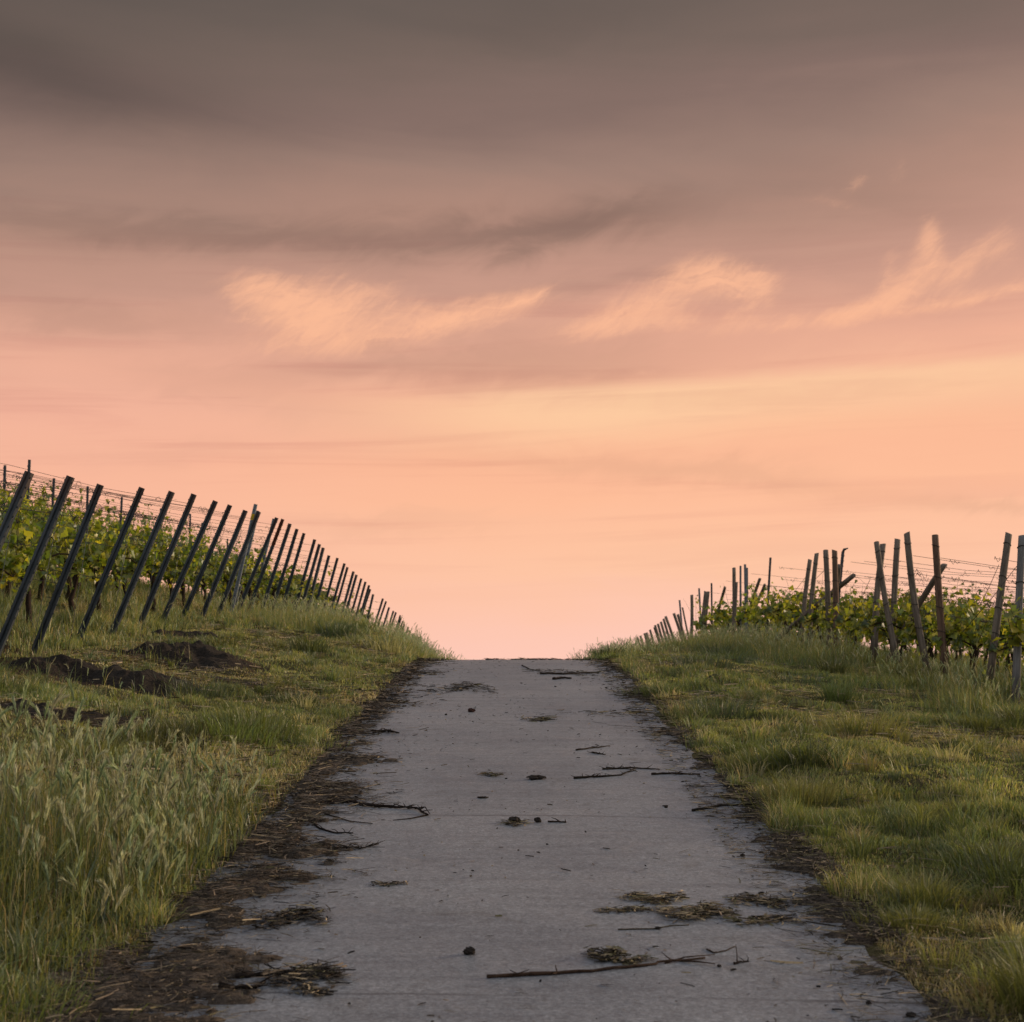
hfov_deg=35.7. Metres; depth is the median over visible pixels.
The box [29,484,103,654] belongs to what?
metal post
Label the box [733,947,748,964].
fallen branch
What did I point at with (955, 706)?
grass
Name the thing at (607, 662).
plant litter
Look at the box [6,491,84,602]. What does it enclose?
grapevine
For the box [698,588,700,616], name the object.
slim post
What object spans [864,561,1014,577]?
trellis wire
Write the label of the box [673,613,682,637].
wooden post
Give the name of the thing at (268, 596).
grapevine
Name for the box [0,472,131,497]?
trellis wire
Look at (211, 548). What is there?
metal post
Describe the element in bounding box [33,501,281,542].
trellis wire
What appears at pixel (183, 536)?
grapevine
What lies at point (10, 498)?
grapevine
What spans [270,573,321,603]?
grapevine
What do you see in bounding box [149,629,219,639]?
earth heap
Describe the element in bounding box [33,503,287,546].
trellis wire
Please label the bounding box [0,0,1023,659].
sky
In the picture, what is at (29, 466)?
slim post
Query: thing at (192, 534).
trellis wire
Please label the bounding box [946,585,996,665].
grapevine
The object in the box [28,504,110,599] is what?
grapevine
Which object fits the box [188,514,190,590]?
slim post
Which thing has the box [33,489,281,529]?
trellis wire
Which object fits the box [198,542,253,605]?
grapevine
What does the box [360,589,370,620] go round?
metal post
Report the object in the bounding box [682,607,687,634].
wooden post
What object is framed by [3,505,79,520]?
trellis wire
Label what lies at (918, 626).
wooden post
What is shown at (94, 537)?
trellis wire
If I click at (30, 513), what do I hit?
grapevine
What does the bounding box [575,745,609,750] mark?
fallen branch
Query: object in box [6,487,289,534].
trellis wire
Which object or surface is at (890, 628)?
wooden post
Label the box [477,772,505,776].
cut grass
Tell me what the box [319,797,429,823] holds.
fallen branch
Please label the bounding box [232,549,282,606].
grapevine
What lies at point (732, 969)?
road crumbs
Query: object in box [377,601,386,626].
metal post
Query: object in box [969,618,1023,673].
grapevine
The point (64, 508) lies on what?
trellis wire
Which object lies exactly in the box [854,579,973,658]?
grapevine
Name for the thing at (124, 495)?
trellis wire
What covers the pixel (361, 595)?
metal post
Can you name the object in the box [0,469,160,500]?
trellis wire
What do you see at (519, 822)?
cut grass
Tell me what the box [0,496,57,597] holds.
grapevine
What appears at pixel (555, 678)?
fallen branch
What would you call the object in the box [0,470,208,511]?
trellis wire
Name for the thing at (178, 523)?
trellis wire
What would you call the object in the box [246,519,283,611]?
metal post
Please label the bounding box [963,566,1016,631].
stay wire
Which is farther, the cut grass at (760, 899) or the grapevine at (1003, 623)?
the grapevine at (1003, 623)
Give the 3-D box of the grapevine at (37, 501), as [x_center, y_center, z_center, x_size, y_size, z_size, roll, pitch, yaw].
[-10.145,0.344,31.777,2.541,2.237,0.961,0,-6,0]
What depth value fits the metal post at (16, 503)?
16.55 m
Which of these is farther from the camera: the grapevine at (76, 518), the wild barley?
the grapevine at (76, 518)
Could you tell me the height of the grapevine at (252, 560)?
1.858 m
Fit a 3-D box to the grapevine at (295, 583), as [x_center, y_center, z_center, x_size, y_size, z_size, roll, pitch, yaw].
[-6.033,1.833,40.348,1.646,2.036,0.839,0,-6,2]
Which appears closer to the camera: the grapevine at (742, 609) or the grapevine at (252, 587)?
the grapevine at (252, 587)
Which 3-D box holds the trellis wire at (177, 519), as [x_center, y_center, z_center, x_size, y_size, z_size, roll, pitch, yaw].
[-9.839,-0.122,38.734,9.571,1.692,0.096,0,-6,3]
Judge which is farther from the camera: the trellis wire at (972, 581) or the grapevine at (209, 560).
the grapevine at (209, 560)
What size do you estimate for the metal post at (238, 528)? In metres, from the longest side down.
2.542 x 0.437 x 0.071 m
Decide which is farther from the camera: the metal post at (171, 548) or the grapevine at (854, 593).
the grapevine at (854, 593)
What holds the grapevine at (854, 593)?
on the ground at (292, 670)
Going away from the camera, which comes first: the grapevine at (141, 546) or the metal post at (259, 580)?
the grapevine at (141, 546)
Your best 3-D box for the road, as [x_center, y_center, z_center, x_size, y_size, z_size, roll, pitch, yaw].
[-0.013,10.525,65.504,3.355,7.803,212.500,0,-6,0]
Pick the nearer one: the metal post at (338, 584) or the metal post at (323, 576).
the metal post at (323, 576)
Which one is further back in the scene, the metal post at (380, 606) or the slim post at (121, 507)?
the metal post at (380, 606)
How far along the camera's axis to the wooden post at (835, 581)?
31.97 m
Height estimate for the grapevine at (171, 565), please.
1.684 m
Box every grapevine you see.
[0,479,37,531]
[0,480,64,579]
[0,481,50,523]
[0,486,32,525]
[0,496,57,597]
[0,496,75,625]
[0,503,126,615]
[0,508,38,602]
[1,486,62,598]
[6,484,64,521]
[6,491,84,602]
[6,501,116,592]
[8,487,119,574]
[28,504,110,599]
[34,488,94,568]
[36,505,130,581]
[45,503,98,579]
[49,509,135,612]
[65,511,162,595]
[65,513,141,567]
[87,518,169,608]
[100,525,203,613]
[104,499,175,594]
[110,519,194,545]
[126,516,189,585]
[137,526,208,607]
[141,524,213,605]
[167,524,212,594]
[175,545,229,601]
[187,538,222,594]
[187,539,240,598]
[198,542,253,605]
[204,539,267,606]
[217,548,275,601]
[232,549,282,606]
[250,544,304,599]
[259,574,286,606]
[264,561,311,609]
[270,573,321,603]
[282,583,326,608]
[292,565,342,608]
[314,587,339,614]
[330,593,373,623]
[684,595,731,633]
[693,605,730,633]
[700,593,748,630]
[712,586,764,632]
[731,592,783,631]
[734,589,789,636]
[737,581,796,638]
[750,588,800,638]
[751,581,840,637]
[759,582,809,628]
[763,604,799,632]
[780,591,865,641]
[781,577,831,636]
[784,592,872,639]
[795,587,854,635]
[817,602,888,648]
[819,587,873,645]
[819,588,921,654]
[839,595,890,646]
[842,594,944,652]
[843,589,951,660]
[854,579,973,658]
[868,603,924,657]
[894,599,977,660]
[898,586,982,662]
[898,594,979,664]
[922,585,1012,676]
[923,577,984,659]
[924,613,1004,660]
[929,599,999,671]
[944,611,1004,668]
[945,587,1023,672]
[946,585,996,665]
[947,598,1023,662]
[957,601,1023,665]
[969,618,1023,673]
[971,587,1012,669]
[984,615,1023,662]
[992,585,1023,669]
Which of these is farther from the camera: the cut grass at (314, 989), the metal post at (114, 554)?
the metal post at (114, 554)
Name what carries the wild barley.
on the ground at (292, 670)
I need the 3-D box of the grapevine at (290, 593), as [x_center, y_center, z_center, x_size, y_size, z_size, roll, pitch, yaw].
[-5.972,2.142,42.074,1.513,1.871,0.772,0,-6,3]
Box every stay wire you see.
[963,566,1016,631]
[980,565,998,603]
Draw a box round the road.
[131,660,935,1021]
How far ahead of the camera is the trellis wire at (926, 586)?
30.15 m
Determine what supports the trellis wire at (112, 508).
attached to the metal post at (211, 548)
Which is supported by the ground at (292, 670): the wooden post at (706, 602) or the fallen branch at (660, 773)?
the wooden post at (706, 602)
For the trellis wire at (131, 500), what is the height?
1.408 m
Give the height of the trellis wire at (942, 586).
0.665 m
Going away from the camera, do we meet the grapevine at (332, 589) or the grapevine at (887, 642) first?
the grapevine at (887, 642)
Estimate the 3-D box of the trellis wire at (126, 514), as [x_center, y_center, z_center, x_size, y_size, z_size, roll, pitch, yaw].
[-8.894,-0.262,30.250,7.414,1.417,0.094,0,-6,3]
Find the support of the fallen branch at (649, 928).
on the road
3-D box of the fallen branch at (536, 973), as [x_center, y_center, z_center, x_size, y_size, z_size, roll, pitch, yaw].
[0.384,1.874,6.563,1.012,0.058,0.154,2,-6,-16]
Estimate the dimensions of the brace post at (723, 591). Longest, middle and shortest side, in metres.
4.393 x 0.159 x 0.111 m
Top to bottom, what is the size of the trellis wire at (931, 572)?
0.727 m
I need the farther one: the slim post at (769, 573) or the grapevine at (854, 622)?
the slim post at (769, 573)
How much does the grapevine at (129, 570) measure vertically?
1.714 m
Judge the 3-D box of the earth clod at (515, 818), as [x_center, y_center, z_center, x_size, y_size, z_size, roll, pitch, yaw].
[0.015,1.968,10.147,0.082,0.040,0.073,0,-6,0]
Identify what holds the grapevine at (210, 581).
on the ground at (292, 670)
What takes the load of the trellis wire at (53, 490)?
attached to the metal post at (73, 553)
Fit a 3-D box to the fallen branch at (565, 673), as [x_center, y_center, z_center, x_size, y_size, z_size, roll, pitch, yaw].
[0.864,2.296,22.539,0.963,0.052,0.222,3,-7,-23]
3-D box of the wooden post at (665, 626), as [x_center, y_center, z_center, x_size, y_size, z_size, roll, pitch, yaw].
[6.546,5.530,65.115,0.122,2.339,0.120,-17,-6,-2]
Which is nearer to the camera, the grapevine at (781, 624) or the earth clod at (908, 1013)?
the earth clod at (908, 1013)
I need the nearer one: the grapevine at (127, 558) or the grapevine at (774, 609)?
the grapevine at (127, 558)
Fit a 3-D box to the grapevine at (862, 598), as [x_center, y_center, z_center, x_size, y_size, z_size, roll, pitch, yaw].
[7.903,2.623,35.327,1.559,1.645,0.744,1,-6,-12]
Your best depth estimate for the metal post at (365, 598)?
55.61 m
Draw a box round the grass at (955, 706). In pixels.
[916,679,1023,717]
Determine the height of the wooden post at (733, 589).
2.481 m
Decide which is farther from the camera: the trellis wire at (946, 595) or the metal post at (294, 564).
the metal post at (294, 564)
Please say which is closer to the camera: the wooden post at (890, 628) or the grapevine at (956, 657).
the wooden post at (890, 628)
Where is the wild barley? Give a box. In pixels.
[0,678,286,1021]
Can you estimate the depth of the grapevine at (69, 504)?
34.24 m
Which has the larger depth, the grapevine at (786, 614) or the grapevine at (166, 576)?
the grapevine at (786, 614)
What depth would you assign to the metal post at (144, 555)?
23.38 m
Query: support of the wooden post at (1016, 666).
on the ground at (292, 670)
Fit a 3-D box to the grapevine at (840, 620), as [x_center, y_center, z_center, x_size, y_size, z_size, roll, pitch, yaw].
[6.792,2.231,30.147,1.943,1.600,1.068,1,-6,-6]
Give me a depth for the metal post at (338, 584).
47.46 m
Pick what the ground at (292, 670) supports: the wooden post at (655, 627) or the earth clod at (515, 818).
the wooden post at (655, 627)
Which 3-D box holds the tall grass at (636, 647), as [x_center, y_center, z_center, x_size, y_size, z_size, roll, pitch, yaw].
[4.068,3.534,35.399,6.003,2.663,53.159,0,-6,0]
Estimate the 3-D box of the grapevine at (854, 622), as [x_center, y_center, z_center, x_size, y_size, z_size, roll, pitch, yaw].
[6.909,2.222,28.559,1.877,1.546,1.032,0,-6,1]
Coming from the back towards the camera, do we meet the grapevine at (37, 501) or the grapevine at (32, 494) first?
the grapevine at (37, 501)
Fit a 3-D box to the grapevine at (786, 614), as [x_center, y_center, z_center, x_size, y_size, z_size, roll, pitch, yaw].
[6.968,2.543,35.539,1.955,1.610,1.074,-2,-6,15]
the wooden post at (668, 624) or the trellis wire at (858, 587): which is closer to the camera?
the trellis wire at (858, 587)
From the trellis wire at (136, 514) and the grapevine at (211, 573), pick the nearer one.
the trellis wire at (136, 514)
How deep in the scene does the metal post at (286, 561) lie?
37.01 m
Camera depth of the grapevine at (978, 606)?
30.07 m
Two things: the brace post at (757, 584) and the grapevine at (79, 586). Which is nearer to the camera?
the grapevine at (79, 586)
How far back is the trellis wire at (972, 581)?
23.70 m
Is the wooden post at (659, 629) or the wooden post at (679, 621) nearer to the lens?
the wooden post at (679, 621)
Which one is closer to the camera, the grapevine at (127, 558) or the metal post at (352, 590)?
the grapevine at (127, 558)
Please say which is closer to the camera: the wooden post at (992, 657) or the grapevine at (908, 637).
the wooden post at (992, 657)
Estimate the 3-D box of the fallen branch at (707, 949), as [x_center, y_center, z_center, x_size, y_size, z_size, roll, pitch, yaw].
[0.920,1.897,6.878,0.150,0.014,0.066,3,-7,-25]
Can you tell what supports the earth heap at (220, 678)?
on the ground at (292, 670)
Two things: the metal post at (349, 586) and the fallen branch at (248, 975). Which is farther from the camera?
the metal post at (349, 586)
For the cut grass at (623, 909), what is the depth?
7.63 m
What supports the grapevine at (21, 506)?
on the ground at (292, 670)
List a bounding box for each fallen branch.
[218,974,276,989]
[235,963,340,978]
[309,821,352,833]
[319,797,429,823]
[327,840,384,849]
[365,728,399,732]
[486,952,714,977]
[540,671,599,674]
[548,817,565,822]
[552,676,571,679]
[571,765,635,778]
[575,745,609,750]
[599,764,659,771]
[618,924,688,929]
[651,771,699,774]
[692,804,755,811]
[706,946,734,952]
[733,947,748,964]
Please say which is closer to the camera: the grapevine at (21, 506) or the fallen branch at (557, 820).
the fallen branch at (557, 820)
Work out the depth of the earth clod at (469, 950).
6.79 m
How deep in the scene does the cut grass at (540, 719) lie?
16.31 m
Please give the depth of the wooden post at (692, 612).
57.35 m
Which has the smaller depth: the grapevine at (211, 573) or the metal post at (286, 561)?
the grapevine at (211, 573)
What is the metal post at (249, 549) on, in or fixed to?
on the ground at (292, 670)
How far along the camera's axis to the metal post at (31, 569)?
18.02 m
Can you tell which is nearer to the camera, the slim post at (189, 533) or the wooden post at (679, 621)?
the slim post at (189, 533)
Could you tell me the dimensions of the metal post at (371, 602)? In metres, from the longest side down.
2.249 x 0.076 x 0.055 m
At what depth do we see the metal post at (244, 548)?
31.42 m
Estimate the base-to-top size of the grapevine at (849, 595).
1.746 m
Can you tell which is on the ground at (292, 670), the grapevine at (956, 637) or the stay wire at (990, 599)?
the grapevine at (956, 637)
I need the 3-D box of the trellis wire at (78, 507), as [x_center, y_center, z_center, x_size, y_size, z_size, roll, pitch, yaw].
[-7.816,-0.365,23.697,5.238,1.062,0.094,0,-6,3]
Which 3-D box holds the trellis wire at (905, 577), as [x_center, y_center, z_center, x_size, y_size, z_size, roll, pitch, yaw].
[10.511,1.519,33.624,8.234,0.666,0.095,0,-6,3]
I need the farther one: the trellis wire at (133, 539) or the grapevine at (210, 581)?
the grapevine at (210, 581)
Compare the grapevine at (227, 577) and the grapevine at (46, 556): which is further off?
the grapevine at (227, 577)
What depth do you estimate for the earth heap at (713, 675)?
20.40 m
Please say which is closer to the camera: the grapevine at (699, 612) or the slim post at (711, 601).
the slim post at (711, 601)
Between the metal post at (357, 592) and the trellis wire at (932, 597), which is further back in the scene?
the metal post at (357, 592)
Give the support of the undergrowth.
on the ground at (292, 670)
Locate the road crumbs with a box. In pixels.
[206,659,886,1021]
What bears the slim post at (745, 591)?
on the ground at (292, 670)
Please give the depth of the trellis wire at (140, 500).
31.70 m
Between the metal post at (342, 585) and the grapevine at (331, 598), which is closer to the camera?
the grapevine at (331, 598)
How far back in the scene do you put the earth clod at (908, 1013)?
5.91 m
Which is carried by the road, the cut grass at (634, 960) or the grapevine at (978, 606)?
the cut grass at (634, 960)
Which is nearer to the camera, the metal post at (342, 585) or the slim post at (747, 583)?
the slim post at (747, 583)
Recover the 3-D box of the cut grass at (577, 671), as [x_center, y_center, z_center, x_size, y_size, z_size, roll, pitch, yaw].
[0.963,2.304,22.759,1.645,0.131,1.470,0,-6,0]
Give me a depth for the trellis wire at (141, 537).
28.36 m
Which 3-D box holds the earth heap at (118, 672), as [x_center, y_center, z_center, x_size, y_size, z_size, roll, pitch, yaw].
[-4.040,1.883,17.320,1.639,0.434,1.170,0,-6,0]
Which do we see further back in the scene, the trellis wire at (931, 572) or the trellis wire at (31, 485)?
the trellis wire at (931, 572)
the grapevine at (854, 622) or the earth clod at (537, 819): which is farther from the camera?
the grapevine at (854, 622)
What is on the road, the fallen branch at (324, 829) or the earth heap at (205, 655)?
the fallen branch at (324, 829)
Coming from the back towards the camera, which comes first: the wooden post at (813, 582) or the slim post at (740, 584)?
the slim post at (740, 584)
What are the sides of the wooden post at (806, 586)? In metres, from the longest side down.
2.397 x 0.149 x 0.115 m
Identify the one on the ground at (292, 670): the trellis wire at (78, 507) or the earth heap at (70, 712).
the earth heap at (70, 712)
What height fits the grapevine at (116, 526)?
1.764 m
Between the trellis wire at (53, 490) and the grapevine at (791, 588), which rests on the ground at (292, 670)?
the grapevine at (791, 588)
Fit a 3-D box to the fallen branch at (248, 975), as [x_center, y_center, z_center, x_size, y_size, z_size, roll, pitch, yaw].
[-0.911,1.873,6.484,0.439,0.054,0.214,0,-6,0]
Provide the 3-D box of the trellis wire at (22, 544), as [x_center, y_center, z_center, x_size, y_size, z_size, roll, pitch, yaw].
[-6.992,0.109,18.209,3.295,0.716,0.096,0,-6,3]
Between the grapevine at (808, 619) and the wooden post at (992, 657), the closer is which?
the wooden post at (992, 657)
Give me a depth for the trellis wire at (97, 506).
25.23 m
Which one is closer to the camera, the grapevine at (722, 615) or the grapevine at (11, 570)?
the grapevine at (11, 570)
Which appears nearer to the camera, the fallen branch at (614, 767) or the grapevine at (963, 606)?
the fallen branch at (614, 767)
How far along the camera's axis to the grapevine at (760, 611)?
39.97 m
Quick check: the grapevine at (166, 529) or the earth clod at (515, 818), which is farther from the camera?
the grapevine at (166, 529)
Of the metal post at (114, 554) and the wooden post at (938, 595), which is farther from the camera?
the wooden post at (938, 595)
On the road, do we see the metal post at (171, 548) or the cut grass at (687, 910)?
the cut grass at (687, 910)
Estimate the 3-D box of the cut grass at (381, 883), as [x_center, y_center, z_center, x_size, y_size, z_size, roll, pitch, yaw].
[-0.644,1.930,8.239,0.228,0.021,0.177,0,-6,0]
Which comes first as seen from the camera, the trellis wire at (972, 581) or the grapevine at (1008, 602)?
the trellis wire at (972, 581)
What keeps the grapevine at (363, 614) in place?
on the ground at (292, 670)
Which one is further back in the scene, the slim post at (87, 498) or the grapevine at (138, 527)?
the grapevine at (138, 527)
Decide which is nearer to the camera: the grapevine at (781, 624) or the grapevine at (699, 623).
the grapevine at (781, 624)
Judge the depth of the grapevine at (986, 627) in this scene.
27.05 m
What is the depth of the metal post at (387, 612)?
64.60 m
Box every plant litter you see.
[0,647,462,1021]
[567,657,1023,1021]
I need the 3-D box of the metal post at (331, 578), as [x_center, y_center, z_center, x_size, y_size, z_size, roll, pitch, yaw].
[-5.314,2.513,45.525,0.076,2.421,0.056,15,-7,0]
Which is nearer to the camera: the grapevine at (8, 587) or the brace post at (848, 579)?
the grapevine at (8, 587)
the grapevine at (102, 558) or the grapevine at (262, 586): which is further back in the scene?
the grapevine at (262, 586)
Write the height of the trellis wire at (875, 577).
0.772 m
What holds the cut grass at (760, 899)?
on the road
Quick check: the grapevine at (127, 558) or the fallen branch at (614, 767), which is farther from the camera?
the grapevine at (127, 558)
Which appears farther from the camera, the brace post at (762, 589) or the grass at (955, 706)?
the brace post at (762, 589)
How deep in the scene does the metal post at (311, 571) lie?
41.33 m
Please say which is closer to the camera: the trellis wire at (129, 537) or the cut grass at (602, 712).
the cut grass at (602, 712)
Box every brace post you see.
[717,586,725,609]
[742,584,765,633]
[744,578,760,626]
[773,573,855,641]
[838,564,840,583]
[884,563,946,661]
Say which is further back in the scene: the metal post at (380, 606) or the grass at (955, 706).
the metal post at (380, 606)
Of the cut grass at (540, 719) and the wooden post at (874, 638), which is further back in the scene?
the wooden post at (874, 638)
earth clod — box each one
[463,946,474,954]
[508,816,520,821]
[526,775,545,779]
[534,817,540,822]
[905,1012,916,1016]
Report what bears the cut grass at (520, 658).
on the road
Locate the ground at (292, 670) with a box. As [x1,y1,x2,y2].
[0,588,1023,1021]
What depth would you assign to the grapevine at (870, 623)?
27.24 m
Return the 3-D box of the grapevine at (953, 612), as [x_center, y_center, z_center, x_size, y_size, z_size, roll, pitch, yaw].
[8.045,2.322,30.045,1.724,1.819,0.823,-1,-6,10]
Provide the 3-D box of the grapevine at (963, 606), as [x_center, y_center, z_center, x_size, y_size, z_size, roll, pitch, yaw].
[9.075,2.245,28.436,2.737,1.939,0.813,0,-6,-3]
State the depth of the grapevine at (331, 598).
47.44 m
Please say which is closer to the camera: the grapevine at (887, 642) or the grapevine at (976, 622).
the grapevine at (976, 622)
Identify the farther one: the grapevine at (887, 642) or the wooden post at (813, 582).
the wooden post at (813, 582)
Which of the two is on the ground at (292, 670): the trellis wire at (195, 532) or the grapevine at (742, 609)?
the grapevine at (742, 609)
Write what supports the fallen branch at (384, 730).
on the plant litter at (372, 710)
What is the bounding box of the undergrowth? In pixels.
[0,561,1023,697]
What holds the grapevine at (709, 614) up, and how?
on the ground at (292, 670)
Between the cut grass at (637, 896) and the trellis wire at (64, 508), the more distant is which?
the trellis wire at (64, 508)
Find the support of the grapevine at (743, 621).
on the ground at (292, 670)
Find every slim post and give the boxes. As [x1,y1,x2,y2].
[2,465,5,508]
[26,460,30,510]
[48,478,54,579]
[85,486,88,533]
[118,497,122,581]
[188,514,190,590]
[679,600,682,625]
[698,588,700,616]
[711,583,712,623]
[739,566,741,635]
[744,564,746,635]
[746,568,747,628]
[765,557,771,631]
[839,548,847,602]
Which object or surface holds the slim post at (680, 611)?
on the ground at (292, 670)
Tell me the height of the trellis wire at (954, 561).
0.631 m
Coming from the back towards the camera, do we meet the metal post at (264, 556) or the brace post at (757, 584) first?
the brace post at (757, 584)
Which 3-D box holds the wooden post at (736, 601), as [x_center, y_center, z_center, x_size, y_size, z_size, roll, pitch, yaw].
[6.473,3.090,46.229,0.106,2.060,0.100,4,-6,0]
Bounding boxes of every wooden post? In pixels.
[654,625,659,642]
[657,624,662,640]
[660,622,666,640]
[662,618,668,637]
[665,616,673,637]
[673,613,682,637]
[677,614,685,638]
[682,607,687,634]
[690,595,693,636]
[700,591,705,634]
[703,591,709,634]
[732,567,735,635]
[735,582,737,629]
[799,559,811,643]
[807,553,818,644]
[823,550,831,649]
[832,550,839,646]
[871,543,885,661]
[874,541,900,662]
[890,539,899,661]
[904,531,929,671]
[932,534,947,675]
[986,532,1011,681]
[1011,535,1023,703]
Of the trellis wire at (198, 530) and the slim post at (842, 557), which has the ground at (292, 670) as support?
the slim post at (842, 557)
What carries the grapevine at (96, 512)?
on the ground at (292, 670)
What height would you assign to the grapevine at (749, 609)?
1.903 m
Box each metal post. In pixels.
[0,471,33,585]
[0,475,74,656]
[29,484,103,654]
[77,487,144,641]
[110,491,174,634]
[136,493,196,629]
[160,500,217,621]
[180,504,231,617]
[201,510,247,616]
[216,511,260,614]
[230,504,256,612]
[235,510,259,603]
[238,517,278,610]
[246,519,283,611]
[254,518,273,600]
[260,523,291,610]
[272,528,298,612]
[279,533,304,610]
[293,539,315,611]
[301,544,320,612]
[305,548,324,613]
[313,555,329,615]
[321,558,338,613]
[329,563,345,612]
[333,567,348,612]
[341,571,354,611]
[344,574,357,618]
[350,578,361,618]
[354,581,366,619]
[359,585,369,618]
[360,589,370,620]
[367,594,373,618]
[374,598,383,622]
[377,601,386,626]
[383,607,389,628]
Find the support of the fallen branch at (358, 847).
on the road
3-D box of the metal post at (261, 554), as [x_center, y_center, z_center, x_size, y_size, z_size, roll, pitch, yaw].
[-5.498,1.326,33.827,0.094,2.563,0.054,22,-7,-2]
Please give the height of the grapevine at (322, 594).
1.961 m
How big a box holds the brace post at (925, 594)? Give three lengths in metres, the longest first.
3.073 x 0.152 x 0.111 m
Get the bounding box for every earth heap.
[0,698,129,727]
[3,654,99,681]
[89,664,197,695]
[111,640,251,670]
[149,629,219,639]
[185,671,254,685]
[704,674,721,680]
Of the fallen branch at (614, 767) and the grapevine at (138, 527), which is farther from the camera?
the grapevine at (138, 527)
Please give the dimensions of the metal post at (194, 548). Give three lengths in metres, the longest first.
2.561 x 0.464 x 0.060 m
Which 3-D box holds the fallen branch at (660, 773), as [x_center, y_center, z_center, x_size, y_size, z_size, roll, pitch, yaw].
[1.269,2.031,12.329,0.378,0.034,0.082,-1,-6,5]
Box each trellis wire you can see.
[0,463,183,502]
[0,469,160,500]
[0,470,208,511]
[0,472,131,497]
[0,474,251,518]
[0,475,237,517]
[0,479,57,491]
[0,482,177,520]
[0,489,154,520]
[0,494,125,519]
[0,504,53,516]
[1,486,201,525]
[2,488,245,532]
[3,482,89,495]
[3,484,216,527]
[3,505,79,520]
[3,510,188,547]
[5,542,36,548]
[6,470,223,513]
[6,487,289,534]
[7,490,296,538]
[10,479,271,524]
[14,521,144,545]
[22,514,168,545]
[31,495,264,537]
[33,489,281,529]
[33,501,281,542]
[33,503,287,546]
[34,495,233,532]
[34,506,296,550]
[36,514,207,548]
[758,574,1023,595]
[779,567,1012,586]
[782,579,1014,598]
[815,581,1023,597]
[816,568,984,581]
[851,576,1006,592]
[854,562,1015,578]
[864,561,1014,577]
[869,577,1015,593]
[880,590,1004,606]
[885,575,1014,589]
[886,559,1015,573]
[914,573,1015,587]
[917,556,1016,569]
[941,576,1014,587]
[942,594,1012,606]
[943,558,1016,570]
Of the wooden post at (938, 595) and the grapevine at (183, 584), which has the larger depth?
the grapevine at (183, 584)
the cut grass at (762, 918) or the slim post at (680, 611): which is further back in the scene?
the slim post at (680, 611)
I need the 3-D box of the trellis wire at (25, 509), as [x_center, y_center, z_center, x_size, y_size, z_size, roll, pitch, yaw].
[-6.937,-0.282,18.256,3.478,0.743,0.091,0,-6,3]
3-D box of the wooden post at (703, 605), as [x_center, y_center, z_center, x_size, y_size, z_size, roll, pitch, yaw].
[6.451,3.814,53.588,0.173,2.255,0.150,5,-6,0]
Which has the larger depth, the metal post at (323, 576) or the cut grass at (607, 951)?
the metal post at (323, 576)
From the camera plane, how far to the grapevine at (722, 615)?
47.42 m
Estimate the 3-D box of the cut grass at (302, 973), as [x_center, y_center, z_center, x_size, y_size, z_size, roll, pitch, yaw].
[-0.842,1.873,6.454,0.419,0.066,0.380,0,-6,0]
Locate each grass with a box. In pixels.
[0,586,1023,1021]
[0,589,464,713]
[243,901,335,929]
[255,956,355,986]
[286,981,337,996]
[366,880,407,886]
[424,681,497,694]
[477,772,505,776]
[485,657,585,659]
[495,819,533,825]
[520,715,557,721]
[523,669,617,675]
[557,708,657,715]
[568,621,1023,818]
[580,945,631,961]
[593,905,671,913]
[609,954,658,964]
[612,889,689,904]
[654,900,742,922]
[722,892,801,909]
[723,911,813,926]
[916,679,1023,717]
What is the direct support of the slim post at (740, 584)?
on the ground at (292, 670)
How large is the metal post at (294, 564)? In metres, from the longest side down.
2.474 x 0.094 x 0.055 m
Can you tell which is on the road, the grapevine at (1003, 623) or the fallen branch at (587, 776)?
the fallen branch at (587, 776)
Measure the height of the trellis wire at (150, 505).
1.617 m
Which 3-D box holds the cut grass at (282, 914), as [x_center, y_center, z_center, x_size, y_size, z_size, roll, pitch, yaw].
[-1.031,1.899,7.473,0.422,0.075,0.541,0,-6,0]
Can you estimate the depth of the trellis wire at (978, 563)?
23.72 m
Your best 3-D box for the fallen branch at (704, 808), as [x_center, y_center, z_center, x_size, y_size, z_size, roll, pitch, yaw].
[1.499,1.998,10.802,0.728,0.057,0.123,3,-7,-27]
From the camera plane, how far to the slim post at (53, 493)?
30.39 m
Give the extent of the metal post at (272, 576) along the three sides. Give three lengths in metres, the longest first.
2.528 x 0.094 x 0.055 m
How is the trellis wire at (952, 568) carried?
attached to the brace post at (925, 594)

